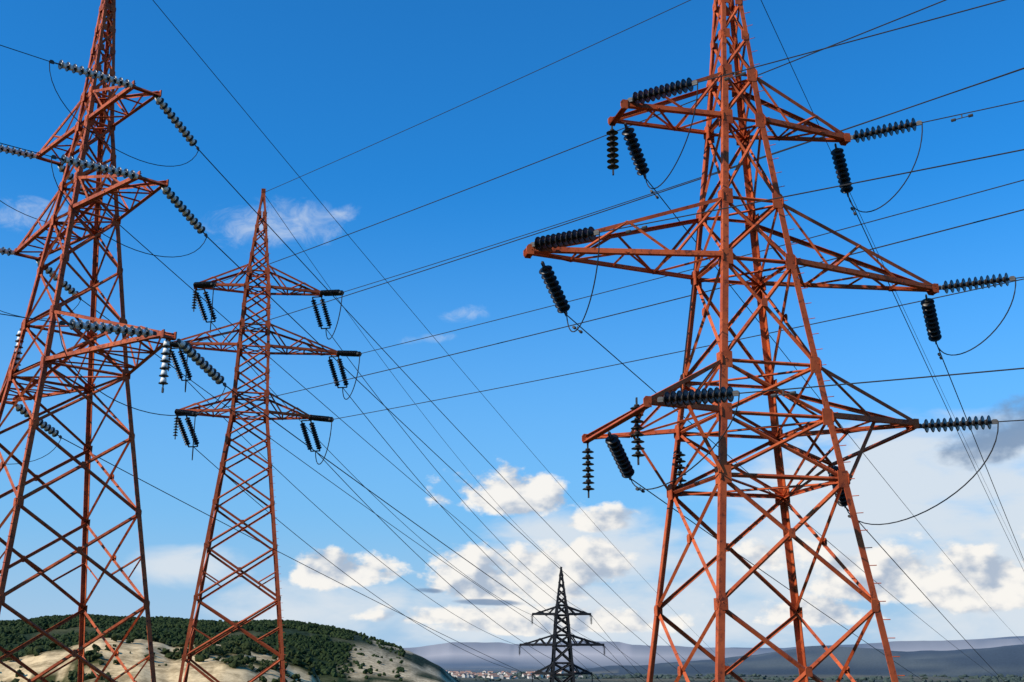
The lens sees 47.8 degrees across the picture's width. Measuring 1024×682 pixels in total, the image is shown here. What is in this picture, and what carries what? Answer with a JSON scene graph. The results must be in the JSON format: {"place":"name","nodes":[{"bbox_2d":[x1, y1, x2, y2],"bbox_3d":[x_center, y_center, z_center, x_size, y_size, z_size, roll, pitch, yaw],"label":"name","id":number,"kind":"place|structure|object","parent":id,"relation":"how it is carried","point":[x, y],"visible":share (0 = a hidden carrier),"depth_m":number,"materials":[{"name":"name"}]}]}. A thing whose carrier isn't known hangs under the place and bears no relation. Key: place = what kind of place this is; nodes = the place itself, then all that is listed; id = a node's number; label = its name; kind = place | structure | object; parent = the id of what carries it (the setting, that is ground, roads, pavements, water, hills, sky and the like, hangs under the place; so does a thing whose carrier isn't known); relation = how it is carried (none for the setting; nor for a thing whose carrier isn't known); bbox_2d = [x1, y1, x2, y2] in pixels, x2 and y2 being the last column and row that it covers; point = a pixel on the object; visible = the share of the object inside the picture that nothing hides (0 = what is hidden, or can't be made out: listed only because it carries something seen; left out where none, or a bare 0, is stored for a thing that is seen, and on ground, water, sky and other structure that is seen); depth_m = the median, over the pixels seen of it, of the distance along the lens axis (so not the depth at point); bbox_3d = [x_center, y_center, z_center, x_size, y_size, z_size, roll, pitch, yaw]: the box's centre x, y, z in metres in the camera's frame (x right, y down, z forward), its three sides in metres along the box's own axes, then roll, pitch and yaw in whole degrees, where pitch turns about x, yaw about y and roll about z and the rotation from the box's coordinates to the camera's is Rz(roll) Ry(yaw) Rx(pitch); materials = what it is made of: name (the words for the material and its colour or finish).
{"place":"outdoors","nodes":[
{"label":"outdoors","id":0,"kind":"place"},
{"bbox_2d":[0,622,1023,681],"bbox_3d":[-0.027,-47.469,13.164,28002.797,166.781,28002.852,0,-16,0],"label":"ground","id":1,"kind":"structure","parent":0,"point":[1004,656],"depth_m":2507.13,"materials":[{"name":"green plant"}]},
{"bbox_2d":[0,0,226,681],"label":"transmission tower","id":2,"kind":"structure","parent":1,"relation":"on","point":[79,177],"depth_m":40.20,"materials":[{"name":"red metal"}]},
{"bbox_2d":[0,45,59,322],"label":"power line","id":3,"kind":"object","parent":2,"relation":"attached to","point":[34,152],"visible":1,"depth_m":34.77,"materials":[{"name":"metal"}]},
{"bbox_2d":[62,0,740,681],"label":"power line","id":4,"kind":"object","parent":2,"relation":"attached to","point":[358,434],"visible":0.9,"depth_m":59.68,"materials":[{"name":"metal"}]},
{"bbox_2d":[1,631,320,681],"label":"hillside scrub","id":5,"kind":"object","parent":1,"relation":"on","point":[235,660],"visible":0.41,"depth_m":275.93,"materials":[{"name":"green plant"}]},
{"bbox_2d":[0,613,405,681],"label":"distant forest","id":6,"kind":"object","parent":1,"relation":"on","point":[209,628],"visible":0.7,"depth_m":1048.60,"materials":[{"name":"green plant"}]},
{"bbox_2d":[168,188,361,681],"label":"transmission tower","id":7,"kind":"structure","parent":1,"relation":"on","point":[241,323],"depth_m":69.39,"materials":[{"name":"red metal"}]},
{"bbox_2d":[187,195,603,674],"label":"power line","id":8,"kind":"object","parent":7,"relation":"attached to","point":[386,507],"visible":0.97,"depth_m":91.53,"materials":[{"name":"metal"}]},
{"bbox_2d":[188,0,1023,419],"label":"power line","id":9,"kind":"object","parent":7,"relation":"attached to","point":[624,204],"visible":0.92,"depth_m":49.67,"materials":[{"name":"metal"}]},
{"bbox_2d":[446,670,582,678],"bbox_3d":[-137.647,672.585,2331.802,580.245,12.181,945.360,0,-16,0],"label":"distant village","id":10,"kind":"object","parent":1,"relation":"on","point":[470,674],"visible":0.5,"depth_m":2106.65,"materials":[{"name":"tile"}]},
{"bbox_2d":[518,567,605,681],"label":"transmission tower","id":11,"kind":"structure","parent":1,"relation":"on","point":[570,674],"depth_m":154.37,"materials":[{"name":"metal"}]},
{"bbox_2d":[521,617,643,680],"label":"power line","id":12,"kind":"object","parent":11,"relation":"attached to","point":[583,665],"visible":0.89,"depth_m":165.18,"materials":[{"name":"metal"}]},
{"bbox_2d":[449,671,1023,681],"bbox_3d":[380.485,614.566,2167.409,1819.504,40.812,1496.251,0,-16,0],"label":"valley trees","id":13,"kind":"object","parent":1,"relation":"on","point":[1010,678],"visible":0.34,"depth_m":1902.36,"materials":[{"name":"green plant"}]},
{"bbox_2d":[523,0,1015,681],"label":"transmission tower","id":14,"kind":"structure","parent":1,"relation":"on","point":[719,398],"depth_m":29.22,"materials":[{"name":"red metal"}]},
{"bbox_2d":[567,0,1023,681],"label":"power line","id":15,"kind":"object","parent":14,"relation":"attached to","point":[837,420],"visible":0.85,"depth_m":43.40,"materials":[{"name":"metal"}]},
{"bbox_2d":[599,0,1023,421],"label":"power line","id":16,"kind":"object","parent":14,"relation":"attached to","point":[860,182],"visible":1,"depth_m":24.40,"materials":[{"name":"metal"}]},
{"bbox_2d":[0,0,1023,647],"label":"sky","id":17,"kind":"structure","parent":0,"point":[325,81],"materials":[{"name":"blue"}]}
]}

